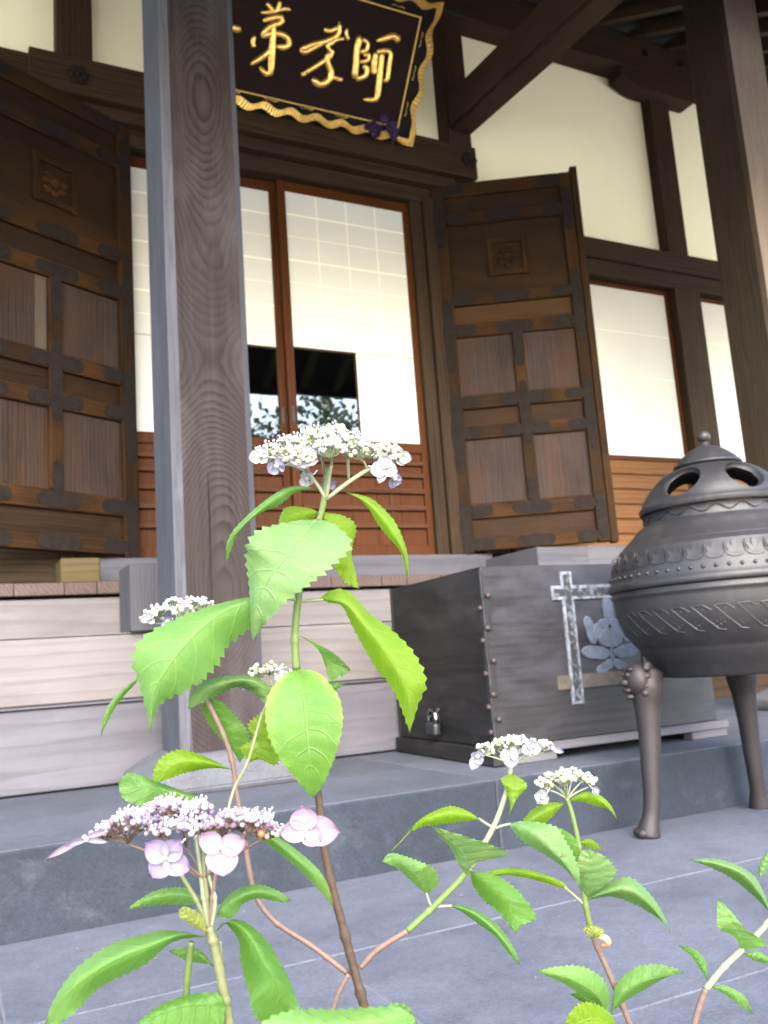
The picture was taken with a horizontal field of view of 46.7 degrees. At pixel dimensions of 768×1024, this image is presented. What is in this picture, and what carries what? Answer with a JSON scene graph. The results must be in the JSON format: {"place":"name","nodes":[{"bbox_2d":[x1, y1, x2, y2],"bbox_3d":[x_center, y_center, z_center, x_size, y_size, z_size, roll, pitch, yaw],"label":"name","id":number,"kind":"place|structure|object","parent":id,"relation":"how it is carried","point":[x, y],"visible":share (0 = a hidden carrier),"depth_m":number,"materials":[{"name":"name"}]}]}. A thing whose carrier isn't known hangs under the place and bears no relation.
{"place":"outdoors","nodes":[
{"label":"outdoors","id":0,"kind":"place"},
{"bbox_2d":[56,558,100,582],"bbox_3d":[-1.426,0.283,4.139,0.174,0.114,0.200,1,-11,-27],"label":"wooden block","id":1,"kind":"object","parent":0,"point":[69,570],"depth_m":4.05,"materials":[{"name":"yellow wood"}]},
{"bbox_2d":[0,804,767,1023],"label":"stone pavement","id":2,"kind":"structure","parent":0,"point":[448,965],"depth_m":1.95,"materials":[{"name":"stone"}]},
{"bbox_2d":[608,431,767,838],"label":"incense burner","id":3,"kind":"object","parent":2,"relation":"on","point":[688,589],"visible":1,"depth_m":2.86,"materials":[{"name":"grey metal"}]},
{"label":"ground","id":4,"kind":"structure","parent":0,"visible":0},
{"bbox_2d":[0,696,767,945],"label":"stone step","id":5,"kind":"object","parent":4,"relation":"on","point":[378,806],"visible":0.45,"depth_m":2.76,"materials":[{"name":"grey stone"}]},
{"bbox_2d":[0,563,399,796],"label":"wooden steps","id":6,"kind":"structure","parent":5,"relation":"on","point":[68,673],"depth_m":3.77,"materials":[{"name":"grey wood"}]},
{"bbox_2d":[124,0,297,794],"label":"porch pillar","id":7,"kind":"structure","parent":5,"relation":"on","point":[204,491],"depth_m":3.45,"materials":[{"name":"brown wood"}]},
{"bbox_2d":[0,0,767,697],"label":"temple hall","id":8,"kind":"structure","parent":5,"relation":"on","point":[490,302],"depth_m":5.40,"materials":[{"name":"brown wood"}]},
{"bbox_2d":[0,59,139,557],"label":"door leaf","id":9,"kind":"structure","parent":8,"relation":"in","point":[69,454],"depth_m":4.37,"materials":[{"name":"brown wood"}]},
{"bbox_2d":[130,156,291,557],"bbox_3d":[-0.981,-0.862,4.942,0.915,2.266,0.046,1,-11,-27],"label":"shoji door","id":10,"kind":"structure","parent":8,"relation":"in","point":[258,197],"depth_m":4.97,"materials":[{"name":"white paper"}]},
{"bbox_2d":[232,0,443,146],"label":"name plaque","id":11,"kind":"object","parent":8,"relation":"attached to","point":[351,66],"visible":0.86,"depth_m":5.09,"materials":[{"name":"black wood"}]},
{"bbox_2d":[364,114,398,145],"bbox_3d":[-0.010,-2.365,5.366,0.263,0.277,0.092,1,-11,-27],"label":"purple cord knot","id":12,"kind":"object","parent":11,"relation":"attached to","point":[375,128],"visible":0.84,"depth_m":5.35,"materials":[{"name":"fabric"}]},
{"bbox_2d":[275,179,434,554],"bbox_3d":[-0.166,-0.859,5.306,0.891,2.266,0.046,1,-11,-27],"label":"shoji door","id":13,"kind":"structure","parent":8,"relation":"in","point":[347,281],"depth_m":5.34,"materials":[{"name":"white paper"}]},
{"bbox_2d":[430,166,618,554],"bbox_3d":[0.842,-0.963,5.516,0.938,2.425,0.076,-5,-10,4],"label":"door leaf","id":14,"kind":"structure","parent":8,"relation":"in","point":[530,441],"depth_m":5.49,"materials":[{"name":"brown wood"}]},
{"bbox_2d":[510,279,692,552],"bbox_3d":[1.455,-0.683,6.117,1.608,1.963,0.030,1,-11,-27],"label":"shoji window","id":15,"kind":"structure","parent":8,"relation":"in","point":[644,418],"depth_m":6.32,"materials":[{"name":"white paper"}]},
{"bbox_2d":[700,297,750,498],"bbox_3d":[3.194,-0.660,6.984,1.761,1.963,0.030,1,-11,-27],"label":"shoji window","id":16,"kind":"structure","parent":8,"relation":"in","point":[727,413],"depth_m":6.74,"materials":[{"name":"white paper"}]},
{"bbox_2d":[389,564,728,766],"bbox_3d":[0.696,0.641,3.872,1.163,0.725,0.884,1,-11,-27],"label":"offertory box","id":17,"kind":"object","parent":5,"relation":"on","point":[542,652],"visible":0.88,"depth_m":3.44,"materials":[{"name":"grey wood"}]},
{"bbox_2d":[425,708,440,736],"bbox_3d":[0.201,0.854,3.619,0.047,0.114,0.090,0,-10,-23],"label":"padlock","id":18,"kind":"object","parent":17,"relation":"hanging from","point":[433,729],"visible":1,"depth_m":3.59,"materials":[{"name":"silver metal"}]},
{"bbox_2d":[682,0,767,710],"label":"porch pillar","id":19,"kind":"structure","parent":5,"relation":"on","point":[727,69],"depth_m":5.20,"materials":[{"name":"brown wood"}]},
{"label":"planting bed","id":20,"kind":"structure","parent":0,"visible":0},
{"bbox_2d":[45,706,416,1023],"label":"hydrangea plant","id":21,"kind":"object","parent":20,"relation":"on","point":[272,998],"visible":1,"depth_m":0.50,"materials":[{"name":"green plant"}]},
{"bbox_2d":[100,420,579,1009],"bbox_3d":[-0.027,0.328,0.578,0.335,0.791,0.112,-4,-10,-3],"label":"hydrangea plant","id":22,"kind":"object","parent":20,"relation":"on","point":[292,552],"visible":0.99,"depth_m":0.61,"materials":[{"name":"green plant"}]},
{"bbox_2d":[487,766,683,1023],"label":"hydrangea plant","id":23,"kind":"object","parent":20,"relation":"on","point":[597,870],"visible":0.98,"depth_m":0.67,"materials":[{"name":"green plant"}]},
{"bbox_2d":[678,850,767,1023],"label":"hydrangea plant","id":24,"kind":"object","parent":20,"relation":"on","point":[728,921],"visible":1,"depth_m":0.60,"materials":[{"name":"green plant"}]}
]}

